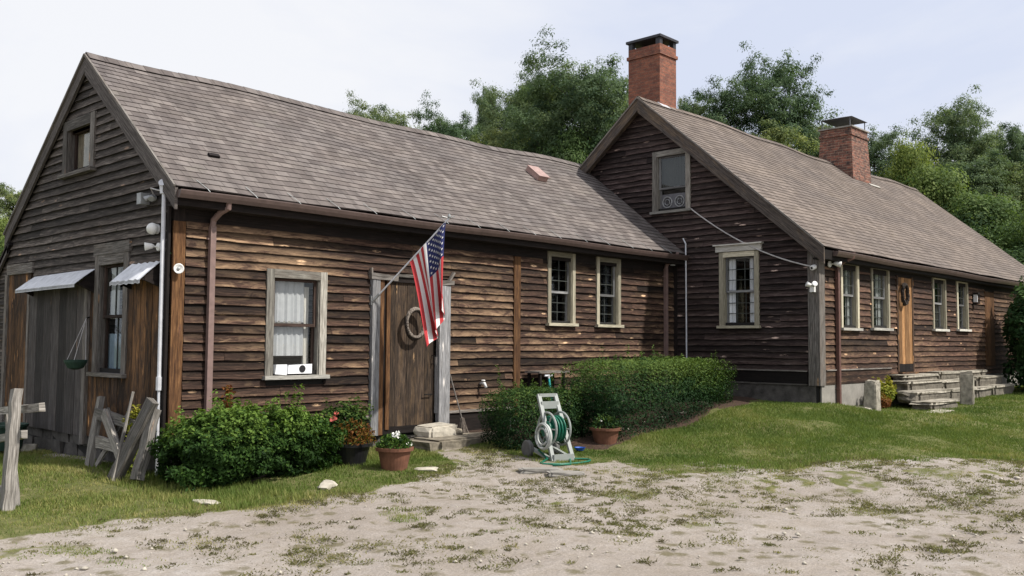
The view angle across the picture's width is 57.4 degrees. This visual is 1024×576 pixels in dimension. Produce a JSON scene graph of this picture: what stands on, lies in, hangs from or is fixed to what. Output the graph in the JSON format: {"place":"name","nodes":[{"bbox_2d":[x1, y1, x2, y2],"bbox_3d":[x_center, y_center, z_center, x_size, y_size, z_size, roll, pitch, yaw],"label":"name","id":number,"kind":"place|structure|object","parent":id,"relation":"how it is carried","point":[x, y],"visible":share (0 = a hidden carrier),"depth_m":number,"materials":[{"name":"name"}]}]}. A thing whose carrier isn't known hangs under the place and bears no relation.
{"place":"outdoors","nodes":[
{"label":"outdoors","id":0,"kind":"place"},
{"bbox_2d":[0,386,1023,575],"bbox_3d":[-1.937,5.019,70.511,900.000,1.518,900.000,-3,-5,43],"label":"ground","id":1,"kind":"structure","parent":0,"point":[837,540],"depth_m":7.85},
{"bbox_2d":[0,214,9,256],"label":"leafy tree","id":2,"kind":"object","parent":1,"relation":"on","point":[4,222],"visible":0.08,"depth_m":32.35,"materials":[{"name":"green plant"}]},
{"bbox_2d":[0,182,21,222],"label":"tree","id":3,"kind":"object","parent":1,"relation":"on","point":[11,198],"visible":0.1,"depth_m":34.08,"materials":[{"name":"green plant"}]},
{"bbox_2d":[0,422,28,450],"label":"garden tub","id":4,"kind":"object","parent":1,"relation":"on","point":[23,425],"visible":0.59,"depth_m":12.30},
{"bbox_2d":[0,388,45,510],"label":"split rail fence","id":5,"kind":"object","parent":1,"relation":"on","point":[14,434],"visible":0.95,"depth_m":8.77,"materials":[{"name":"grey wood"}]},
{"bbox_2d":[19,444,37,451],"bbox_3d":[-6.473,2.143,12.500,0.198,0.112,0.264,-3,-5,42],"label":"rock","id":6,"kind":"object","parent":1,"relation":"on","point":[26,447],"visible":0.62,"depth_m":12.43,"materials":[{"name":"stone"}]},
{"bbox_2d":[84,396,134,466],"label":"broken gate","id":7,"kind":"structure","parent":1,"relation":"on","point":[108,419],"depth_m":10.84,"materials":[{"name":"grey wood"}]},
{"bbox_2d":[95,408,131,466],"bbox_3d":[-4.600,1.734,10.784,0.576,0.707,0.046,-1,-4,24],"label":"wooden stake","id":8,"kind":"object","parent":1,"relation":"on","point":[102,455],"visible":0.53,"depth_m":10.82,"materials":[{"name":"grey wood"}]},
{"bbox_2d":[111,391,134,480],"bbox_3d":[-4.228,1.606,10.155,0.043,0.951,0.335,-1,-4,15],"label":"wooden stake","id":9,"kind":"object","parent":1,"relation":"on","point":[123,434],"visible":0.92,"depth_m":10.15,"materials":[{"name":"grey wood"}]},
{"bbox_2d":[121,404,140,473],"bbox_3d":[-4.174,1.716,10.406,0.303,0.853,0.328,-3,-5,43],"label":"tall weed","id":10,"kind":"object","parent":1,"relation":"on","point":[134,412],"visible":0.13,"depth_m":10.39,"materials":[{"name":"green plant"}]},
{"bbox_2d":[107,397,158,481],"bbox_3d":[-4.087,1.650,10.055,0.599,0.953,0.165,0,-3,13],"label":"fence post","id":11,"kind":"object","parent":1,"relation":"on","point":[129,449],"visible":0.9,"depth_m":10.01,"materials":[{"name":"grey wood"}]},
{"bbox_2d":[130,408,161,480],"bbox_3d":[-3.889,1.665,9.944,0.170,0.761,0.345,-1,-4,26],"label":"fence post","id":12,"kind":"object","parent":1,"relation":"on","point":[140,464],"visible":0.94,"depth_m":9.89,"materials":[{"name":"grey wood"}]},
{"bbox_2d":[192,499,217,504],"bbox_3d":[-2.932,2.040,8.904,0.375,0.028,0.145,-2,-4,33],"label":"rock","id":13,"kind":"object","parent":1,"relation":"on","point":[209,501],"visible":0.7,"depth_m":8.86,"materials":[{"name":"stone"}]},
{"bbox_2d":[146,384,349,491],"bbox_3d":[-2.870,1.597,10.323,1.164,1.083,2.257,-3,-5,43],"label":"shrub","id":14,"kind":"object","parent":1,"relation":"on","point":[288,441],"visible":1,"depth_m":9.86,"materials":[{"name":"green plant"}]},
{"bbox_2d":[221,385,235,409],"bbox_3d":[-3.116,1.214,10.264,0.143,0.305,0.174,0,-3,12],"label":"orange sprig","id":15,"kind":"object","parent":14,"relation":"in","point":[228,390],"visible":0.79,"depth_m":10.25,"materials":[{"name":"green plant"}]},
{"bbox_2d":[318,480,337,489],"bbox_3d":[-1.930,2.058,9.770,0.225,0.073,0.381,1,-4,-17],"label":"rock","id":16,"kind":"object","parent":1,"relation":"on","point":[326,484],"visible":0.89,"depth_m":9.66,"materials":[{"name":"stone"}]},
{"bbox_2d":[316,393,374,461],"bbox_3d":[-2.037,1.720,11.355,0.593,0.886,0.697,-3,-5,43],"label":"shrub","id":17,"kind":"object","parent":1,"relation":"on","point":[347,412],"visible":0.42,"depth_m":11.25,"materials":[{"name":"green plant"}]},
{"bbox_2d":[329,411,376,465],"bbox_3d":[-1.935,1.789,11.232,0.624,0.653,0.650,-3,-5,43],"label":"plant tub","id":18,"kind":"object","parent":1,"relation":"on","point":[355,454],"visible":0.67,"depth_m":11.04,"materials":[{"name":"black plastic"}]},
{"bbox_2d":[342,90,423,128],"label":"pine tree","id":19,"kind":"object","parent":1,"relation":"on","point":[373,113],"visible":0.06,"depth_m":46.73,"materials":[{"name":"green plant"}]},
{"bbox_2d":[375,431,413,470],"bbox_3d":[-1.365,1.884,10.848,0.460,0.465,0.454,-3,-5,43],"label":"flower pot","id":20,"kind":"object","parent":1,"relation":"on","point":[394,450],"visible":0.98,"depth_m":10.72,"materials":[{"name":"ceramic"}]},
{"bbox_2d":[414,467,438,470],"bbox_3d":[-0.997,2.098,10.833,0.292,0.039,0.148,1,-3,-7],"label":"rock","id":21,"kind":"object","parent":1,"relation":"on","point":[428,468],"visible":0.94,"depth_m":10.78,"materials":[{"name":"stone"}]},
{"bbox_2d":[413,422,456,437],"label":"step block","id":22,"kind":"structure","parent":1,"relation":"on","point":[436,429],"depth_m":12.74,"materials":[{"name":"stone"}]},
{"bbox_2d":[412,89,480,141],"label":"pine tree","id":23,"kind":"object","parent":1,"relation":"on","point":[455,129],"visible":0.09,"depth_m":47.61,"materials":[{"name":"green plant"}]},
{"bbox_2d":[409,431,523,451],"bbox_3d":[-0.526,2.172,13.092,0.658,0.262,2.213,-3,-5,43],"label":"doorstep stone","id":24,"kind":"object","parent":1,"relation":"on","point":[447,442],"visible":0.23,"depth_m":12.45,"materials":[{"name":"grey stone"}]},
{"bbox_2d":[450,374,468,432],"bbox_3d":[-0.756,1.661,13.433,0.285,0.838,0.137,-2,-4,32],"label":"broom","id":25,"kind":"object","parent":24,"relation":"on","point":[463,426],"visible":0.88,"depth_m":13.36,"materials":[{"name":"brown wood"}]},
{"bbox_2d":[456,428,462,434],"bbox_3d":[-0.807,2.018,13.116,0.326,0.095,0.225,-1,-4,27],"label":"step stone","id":26,"kind":"object","parent":24,"relation":"on","point":[459,431],"visible":0.39,"depth_m":13.01,"materials":[{"name":"grey stone"}]},
{"bbox_2d":[466,83,502,144],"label":"pine tree","id":27,"kind":"object","parent":1,"relation":"on","point":[482,119],"visible":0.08,"depth_m":52.52,"materials":[{"name":"green plant"}]},
{"bbox_2d":[465,123,539,152],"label":"pine tree","id":28,"kind":"object","parent":1,"relation":"on","point":[496,136],"visible":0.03,"depth_m":40.05,"materials":[{"name":"green plant"}]},
{"bbox_2d":[0,33,1023,475],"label":"farmhouse","id":29,"kind":"object","parent":1,"relation":"on","point":[292,231],"visible":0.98,"depth_m":13.89,"materials":[{"name":"brown wood"}]},
{"bbox_2d":[26,278,83,434],"bbox_3d":[-6.095,0.900,12.499,1.876,2.005,0.062,-3,-5,43],"label":"door","id":30,"kind":"structure","parent":29,"relation":"in","point":[56,315],"depth_m":12.43,"materials":[{"name":"grey wood"}]},
{"bbox_2d":[63,317,89,369],"bbox_3d":[-5.374,0.672,11.545,0.268,0.665,0.453,2,-4,-19],"label":"hanging basket","id":31,"kind":"object","parent":29,"relation":"hanging from","point":[74,364],"visible":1,"depth_m":11.38,"materials":[{"name":"metal"}]},
{"bbox_2d":[57,111,96,179],"bbox_3d":[-5.681,-1.869,12.344,1.070,0.774,0.209,-3,-5,43],"label":"window","id":32,"kind":"structure","parent":29,"relation":"in","point":[83,154],"depth_m":12.49,"materials":[{"name":"grey wood"}]},
{"bbox_2d":[86,251,130,377],"bbox_3d":[-4.873,0.332,11.432,1.000,1.504,0.209,-3,-5,43],"label":"window","id":33,"kind":"structure","parent":29,"relation":"in","point":[108,350],"depth_m":11.63,"materials":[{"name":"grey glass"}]},
{"bbox_2d":[137,188,159,204],"bbox_3d":[-4.116,-1.058,10.694,0.469,0.177,0.122,-2,-4,36],"label":"floodlight","id":34,"kind":"object","parent":29,"relation":"attached to","point":[144,198],"visible":1,"depth_m":10.73,"materials":[{"name":"grey metal"}]},
{"bbox_2d":[144,242,160,250],"bbox_3d":[-4.066,-0.469,10.562,0.178,0.100,0.097,3,-4,-32],"label":"floodlight","id":35,"kind":"object","parent":29,"relation":"attached to","point":[147,246],"visible":1,"depth_m":10.53,"materials":[{"name":"white plastic"}]},
{"bbox_2d":[146,223,159,234],"bbox_3d":[-4.081,-0.673,10.603,0.136,0.136,0.129,-3,-5,43],"label":"wall lamp","id":36,"kind":"object","parent":29,"relation":"attached to","point":[152,228],"visible":1,"depth_m":10.56,"materials":[{"name":"white glass"}]},
{"bbox_2d":[173,263,183,273],"bbox_3d":[-3.750,-0.216,10.499,0.116,0.116,0.075,2,-4,-30],"label":"alarm speaker","id":37,"kind":"object","parent":29,"relation":"attached to","point":[178,268],"visible":1,"depth_m":10.48},
{"bbox_2d":[273,364,311,374],"bbox_3d":[-2.731,1.012,11.607,0.098,0.136,0.535,-3,-5,43],"label":"white box","id":38,"kind":"object","parent":29,"relation":"on","point":[282,369],"visible":1,"depth_m":11.56,"materials":[{"name":"plastic"}]},
{"bbox_2d":[261,268,329,379],"bbox_3d":[-2.732,0.458,11.698,0.255,1.353,0.940,-3,-5,43],"label":"window","id":39,"kind":"structure","parent":29,"relation":"in","point":[287,300],"depth_m":11.76,"materials":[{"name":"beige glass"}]},
{"bbox_2d":[369,214,454,345],"bbox_3d":[-1.323,-0.090,12.428,1.187,1.762,0.274,-1,-4,18],"label":"flag","id":40,"kind":"object","parent":29,"relation":"attached to","point":[425,261],"visible":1,"depth_m":12.33,"materials":[{"name":"multicoloured fabric"}]},
{"bbox_2d":[389,282,434,426],"bbox_3d":[-1.403,0.923,13.049,0.096,1.980,0.866,-3,-5,43],"label":"door","id":41,"kind":"structure","parent":29,"relation":"in","point":[411,385],"depth_m":13.02,"materials":[{"name":"wood"}]},
{"bbox_2d":[404,307,423,340],"bbox_3d":[-1.341,0.499,13.000,0.090,0.473,0.381,-3,-5,43],"label":"wreath","id":42,"kind":"object","parent":41,"relation":"hanging from","point":[410,336],"visible":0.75,"depth_m":12.92,"materials":[{"name":"beige wicker"}]},
{"bbox_2d":[479,380,486,387],"bbox_3d":[-0.425,1.427,13.903,0.130,0.123,0.064,-3,-5,43],"label":"hose faucet","id":43,"kind":"object","parent":29,"relation":"attached to","point":[483,383],"visible":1,"depth_m":13.88,"materials":[{"name":"white metal"}]},
{"bbox_2d":[545,251,578,325],"bbox_3d":[0.790,0.020,15.402,0.195,1.214,0.750,-3,-5,43],"label":"window","id":44,"kind":"structure","parent":29,"relation":"in","point":[570,267],"depth_m":15.55,"materials":[{"name":"beige wood"}]},
{"bbox_2d":[594,256,623,327],"bbox_3d":[1.660,0.081,16.319,0.195,1.214,0.740,-3,-5,43],"label":"window","id":45,"kind":"structure","parent":29,"relation":"in","point":[615,275],"depth_m":16.46,"materials":[{"name":"beige wood"}]},
{"bbox_2d":[649,148,691,214],"bbox_3d":[3.085,-2.050,17.977,0.920,1.223,0.209,-3,-5,43],"label":"window","id":46,"kind":"structure","parent":29,"relation":"in","point":[669,172],"depth_m":18.08,"materials":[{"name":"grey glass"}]},
{"bbox_2d":[662,192,684,208],"bbox_3d":[3.123,-1.662,18.011,0.560,0.310,0.062,-3,-5,43],"label":"window fan","id":47,"kind":"object","parent":46,"relation":"in","point":[673,200],"depth_m":18.00,"materials":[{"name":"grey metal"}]},
{"bbox_2d":[716,250,760,327],"bbox_3d":[4.116,0.035,16.862,0.860,1.384,0.209,-3,-5,43],"label":"window","id":48,"kind":"structure","parent":29,"relation":"in","point":[728,269],"depth_m":17.00,"materials":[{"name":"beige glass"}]},
{"bbox_2d":[691,209,809,266],"bbox_3d":[4.223,-0.934,16.714,2.460,1.260,0.024,-3,-5,44],"label":"cable","id":49,"kind":"object","parent":29,"relation":"attached to","point":[748,244],"visible":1,"depth_m":16.67,"materials":[{"name":"metal"}]},
{"bbox_2d":[805,281,817,291],"bbox_3d":[5.062,-0.023,15.780,0.218,0.181,0.153,-3,-5,43],"label":"floodlight","id":50,"kind":"object","parent":29,"relation":"attached to","point":[813,285],"visible":1,"depth_m":15.77,"materials":[{"name":"white plastic"}]},
{"bbox_2d":[810,264,816,269],"bbox_3d":[5.093,-0.349,15.789,0.092,0.103,0.129,-3,-5,43],"label":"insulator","id":51,"kind":"object","parent":29,"relation":"attached to","point":[813,266],"visible":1,"depth_m":15.75,"materials":[{"name":"white plastic"}]},
{"bbox_2d":[828,261,841,267],"bbox_3d":[5.541,-0.410,16.051,0.231,0.125,0.110,0,-3,14],"label":"floodlight","id":52,"kind":"object","parent":29,"relation":"attached to","point":[837,263],"visible":0.94,"depth_m":16.02,"materials":[{"name":"white plastic"}]},
{"bbox_2d":[840,264,862,330],"bbox_3d":[6.002,0.135,16.709,0.209,1.253,0.820,-3,-5,43],"label":"window","id":53,"kind":"structure","parent":29,"relation":"in","point":[850,279],"depth_m":16.89,"materials":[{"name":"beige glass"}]},
{"bbox_2d":[870,268,893,330],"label":"window","id":54,"kind":"structure","parent":29,"relation":"in","point":[881,288],"depth_m":17.91,"materials":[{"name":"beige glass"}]},
{"bbox_2d":[895,275,918,373],"bbox_3d":[7.819,0.734,18.499,0.120,1.930,0.850,-3,-5,43],"label":"door","id":55,"kind":"structure","parent":29,"relation":"in","point":[905,314],"depth_m":18.49,"materials":[{"name":"brown wood"}]},
{"bbox_2d":[900,283,909,305],"bbox_3d":[7.734,0.125,18.382,0.088,0.462,0.320,-3,-5,43],"label":"wreath","id":56,"kind":"object","parent":55,"relation":"hanging from","point":[904,301],"visible":1,"depth_m":18.34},
{"bbox_2d":[931,278,949,331],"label":"window","id":57,"kind":"structure","parent":29,"relation":"in","point":[939,311],"depth_m":20.16,"materials":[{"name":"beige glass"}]},
{"bbox_2d":[955,281,971,331],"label":"window","id":58,"kind":"structure","parent":29,"relation":"in","point":[962,312],"depth_m":21.20,"materials":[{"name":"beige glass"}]},
{"bbox_2d":[972,292,979,303],"bbox_3d":[10.685,0.237,21.533,0.150,0.260,0.120,-3,-5,43],"label":"wall lantern","id":59,"kind":"object","parent":29,"relation":"attached to","point":[975,298],"depth_m":21.50,"materials":[{"name":"glass"}]},
{"bbox_2d":[984,292,994,365],"bbox_3d":[11.438,0.979,22.377,0.031,1.750,0.686,-3,-5,43],"label":"door","id":60,"kind":"structure","parent":29,"relation":"in","point":[989,297],"depth_m":22.35,"materials":[{"name":"brown wood"}]},
{"bbox_2d":[0,386,1023,569],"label":"lawn grass","id":61,"kind":"structure","parent":1,"relation":"on","point":[749,413],"depth_m":11.71,"materials":[{"name":"green plant"}]},
{"bbox_2d":[0,445,1023,575],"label":"weed tufts","id":62,"kind":"object","parent":1,"relation":"on","point":[631,533],"visible":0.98,"depth_m":8.53,"materials":[{"name":"green plant"}]},
{"bbox_2d":[1,462,1023,575],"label":"pebbles","id":63,"kind":"object","parent":1,"relation":"on","point":[114,550],"visible":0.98,"depth_m":7.33,"materials":[{"name":"stone"}]},
{"bbox_2d":[469,78,572,149],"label":"pine tree","id":64,"kind":"object","parent":1,"relation":"on","point":[493,113],"visible":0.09,"depth_m":41.66,"materials":[{"name":"green plant"}]},
{"bbox_2d":[489,57,587,129],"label":"pine tree","id":65,"kind":"object","parent":1,"relation":"on","point":[524,77],"visible":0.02,"depth_m":44.27,"materials":[{"name":"green plant"}]},
{"bbox_2d":[518,467,562,473],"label":"paving slab","id":66,"kind":"structure","parent":1,"relation":"on","point":[528,470],"depth_m":10.73,"materials":[{"name":"stone"}]},
{"bbox_2d":[521,393,590,465],"bbox_3d":[0.515,1.746,11.686,0.745,0.824,0.920,3,-4,-32],"label":"hose reel cart","id":67,"kind":"object","parent":1,"relation":"on","point":[553,429],"visible":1,"depth_m":11.67,"materials":[{"name":"plastic"}]},
{"bbox_2d":[497,24,627,160],"bbox_3d":[2.650,-3.436,38.368,7.449,13.832,8.040,2,-4,-27],"label":"pine tree","id":68,"kind":"object","parent":1,"relation":"on","point":[597,111],"visible":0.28,"depth_m":37.25,"materials":[{"name":"green plant"}]},
{"bbox_2d":[547,471,584,476],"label":"paving slab","id":69,"kind":"structure","parent":1,"relation":"on","point":[560,473],"depth_m":10.51,"materials":[{"name":"stone"}]},
{"bbox_2d":[536,123,598,163],"bbox_3d":[2.054,-1.550,37.394,5.122,10.270,4.793,1,-3,-14],"label":"leafy tree","id":70,"kind":"object","parent":1,"relation":"on","point":[578,154],"visible":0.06,"depth_m":36.30,"materials":[{"name":"green plant"}]},
{"bbox_2d":[574,447,584,450],"bbox_3d":[0.897,2.127,12.357,0.150,0.040,0.150,-3,-5,43],"label":"bowl","id":71,"kind":"object","parent":1,"relation":"on","point":[579,448],"visible":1,"depth_m":12.31,"materials":[{"name":"plastic"}]},
{"bbox_2d":[565,56,627,150],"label":"pine tree","id":72,"kind":"object","parent":1,"relation":"on","point":[602,59],"visible":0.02,"depth_m":40.46,"materials":[{"name":"green plant"}]},
{"bbox_2d":[469,394,755,449],"bbox_3d":[1.965,2.063,14.802,2.320,0.521,5.550,-3,-5,43],"label":"mulch bed","id":73,"kind":"object","parent":1,"relation":"on","point":[587,442],"visible":0.18,"depth_m":14.34,"materials":[{"name":"brown soil"}]},
{"bbox_2d":[476,365,586,450],"bbox_3d":[0.316,1.675,13.020,1.016,1.202,1.687,-3,-5,43],"label":"hedge","id":74,"kind":"object","parent":73,"relation":"on","point":[532,391],"visible":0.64,"depth_m":12.62,"materials":[{"name":"green plant"}]},
{"bbox_2d":[525,370,569,421],"bbox_3d":[0.555,1.702,14.735,0.310,0.790,0.720,-3,-5,43],"label":"potting bench","id":75,"kind":"object","parent":73,"relation":"on","point":[539,376],"visible":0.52,"depth_m":14.60,"materials":[{"name":"grey wood"}]},
{"bbox_2d":[544,375,552,411],"bbox_3d":[0.586,1.696,14.490,0.174,0.699,0.085,3,-4,-39],"label":"garden tool","id":76,"kind":"object","parent":73,"relation":"on","point":[548,376],"visible":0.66,"depth_m":14.50,"materials":[{"name":"teal plastic"}]},
{"bbox_2d":[589,413,621,444],"bbox_3d":[1.283,1.943,12.886,0.458,0.442,0.453,-3,-5,43],"label":"planter","id":77,"kind":"object","parent":73,"relation":"on","point":[604,436],"visible":0.99,"depth_m":12.76,"materials":[{"name":"ceramic"}]},
{"bbox_2d":[556,344,737,440],"bbox_3d":[2.248,1.593,14.802,1.320,1.406,4.385,-2,-4,36],"label":"hedge","id":78,"kind":"object","parent":73,"relation":"on","point":[618,405],"visible":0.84,"depth_m":13.88,"materials":[{"name":"green plant"}]},
{"bbox_2d":[676,97,708,116],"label":"pine tree","id":79,"kind":"object","parent":1,"relation":"on","point":[695,105],"visible":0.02,"depth_m":44.44,"materials":[{"name":"green plant"}]},
{"bbox_2d":[679,68,773,135],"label":"pine tree","id":80,"kind":"object","parent":1,"relation":"on","point":[729,101],"visible":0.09,"depth_m":43.84,"materials":[{"name":"green plant"}]},
{"bbox_2d":[722,40,843,156],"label":"pine tree","id":81,"kind":"object","parent":1,"relation":"on","point":[789,111],"visible":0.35,"depth_m":44.44,"materials":[{"name":"green plant"}]},
{"bbox_2d":[749,116,819,153],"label":"tree","id":82,"kind":"object","parent":1,"relation":"on","point":[781,133],"visible":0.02,"depth_m":41.55,"materials":[{"name":"green plant"}]},
{"bbox_2d":[792,119,833,157],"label":"pine tree","id":83,"kind":"object","parent":1,"relation":"on","point":[820,127],"visible":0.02,"depth_m":46.26,"materials":[{"name":"green plant"}]},
{"bbox_2d":[864,380,880,410],"bbox_3d":[6.100,1.883,15.822,0.224,0.658,0.226,-3,-5,43],"label":"granite post","id":84,"kind":"object","parent":1,"relation":"on","point":[872,399],"visible":0.64,"depth_m":15.74,"materials":[{"name":"grey stone"}]},
{"bbox_2d":[825,124,924,176],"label":"pine tree","id":85,"kind":"object","parent":1,"relation":"on","point":[877,145],"visible":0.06,"depth_m":45.67,"materials":[{"name":"green plant"}]},
{"bbox_2d":[880,389,891,408],"bbox_3d":[6.560,1.962,16.686,0.465,0.429,0.550,-3,-5,43],"label":"flower pot","id":86,"kind":"object","parent":1,"relation":"on","point":[887,403],"visible":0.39,"depth_m":16.57,"materials":[{"name":"orange ceramic"}]},
{"bbox_2d":[872,376,896,402],"bbox_3d":[6.753,1.866,17.008,0.466,0.566,0.745,-3,-5,43],"label":"yellow green plant","id":87,"kind":"object","parent":86,"relation":"in","point":[888,386],"visible":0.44,"depth_m":16.93,"materials":[{"name":"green plant"}]},
{"bbox_2d":[875,137,962,192],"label":"leafy tree","id":88,"kind":"object","parent":1,"relation":"on","point":[908,157],"visible":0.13,"depth_m":42.45,"materials":[{"name":"green plant"}]},
{"bbox_2d":[896,388,952,403],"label":"step slab","id":89,"kind":"structure","parent":1,"relation":"on","point":[906,396],"depth_m":17.08,"materials":[{"name":"stone"}]},
{"bbox_2d":[895,161,974,220],"bbox_3d":[17.136,-0.878,39.366,5.878,8.603,5.671,2,-4,-24],"label":"leafy tree","id":90,"kind":"object","parent":1,"relation":"on","point":[938,186],"visible":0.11,"depth_m":38.02,"materials":[{"name":"green plant"}]},
{"bbox_2d":[910,398,959,409],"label":"step slab","id":91,"kind":"structure","parent":1,"relation":"on","point":[933,404],"depth_m":16.74,"materials":[{"name":"stone"}]},
{"bbox_2d":[928,409,952,413],"bbox_3d":[7.433,2.166,16.268,0.321,0.053,1.083,-2,-4,38],"label":"paving stone","id":92,"kind":"object","parent":1,"relation":"on","point":[940,410],"visible":0.31,"depth_m":16.33,"materials":[{"name":"grey stone"}]},
{"bbox_2d":[889,370,1014,400],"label":"stone terrace","id":93,"kind":"structure","parent":1,"relation":"on","point":[985,385],"depth_m":19.16,"materials":[{"name":"stone"}]},
{"bbox_2d":[902,84,1005,176],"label":"pine tree","id":94,"kind":"object","parent":1,"relation":"on","point":[959,139],"visible":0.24,"depth_m":46.46,"materials":[{"name":"green plant"}]},
{"bbox_2d":[959,371,973,404],"bbox_3d":[8.778,1.977,18.039,0.270,0.740,0.264,-2,-7,32],"label":"granite post","id":95,"kind":"object","parent":1,"relation":"on","point":[966,379],"visible":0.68,"depth_m":17.94,"materials":[{"name":"grey stone"}]},
{"bbox_2d":[937,190,1023,251],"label":"leafy tree","id":96,"kind":"object","parent":1,"relation":"on","point":[995,209],"visible":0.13,"depth_m":36.28,"materials":[{"name":"green plant"}]},
{"bbox_2d":[940,145,1022,225],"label":"pine tree","id":97,"kind":"object","parent":1,"relation":"on","point":[978,170],"visible":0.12,"depth_m":40.83,"materials":[{"name":"green plant"}]},
{"bbox_2d":[953,200,1023,258],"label":"leafy tree","id":98,"kind":"object","parent":1,"relation":"on","point":[1001,230],"visible":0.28,"depth_m":35.16,"materials":[{"name":"green plant"}]},
{"bbox_2d":[977,121,1008,163],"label":"pine tree","id":99,"kind":"object","parent":1,"relation":"on","point":[999,136],"visible":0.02,"depth_m":50.03,"materials":[{"name":"green plant"}]},
{"bbox_2d":[964,156,1023,220],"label":"pine tree","id":100,"kind":"object","parent":1,"relation":"on","point":[1015,166],"visible":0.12,"depth_m":41.36,"materials":[{"name":"green plant"}]},
{"bbox_2d":[985,121,1023,192],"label":"pine tree","id":101,"kind":"object","parent":1,"relation":"on","point":[1016,152],"visible":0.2,"depth_m":48.17,"materials":[{"name":"green plant"}]},
{"bbox_2d":[1001,276,1023,391],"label":"rhododendron","id":102,"kind":"object","parent":1,"relation":"on","point":[1013,329],"visible":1,"depth_m":21.71,"materials":[{"name":"green plant"}]},
{"bbox_2d":[1003,232,1023,263],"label":"leafy tree","id":103,"kind":"object","parent":1,"relation":"on","point":[1014,250],"visible":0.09,"depth_m":33.99,"materials":[{"name":"green plant"}]},
{"bbox_2d":[1003,248,1023,264],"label":"leafy tree","id":104,"kind":"object","parent":1,"relation":"on","point":[1020,256],"visible":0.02,"depth_m":33.15,"materials":[{"name":"green plant"}]},
{"bbox_2d":[0,0,1023,217],"label":"sky","id":105,"kind":"structure","parent":0,"point":[886,63],"materials":[{"name":"white"}]}
]}

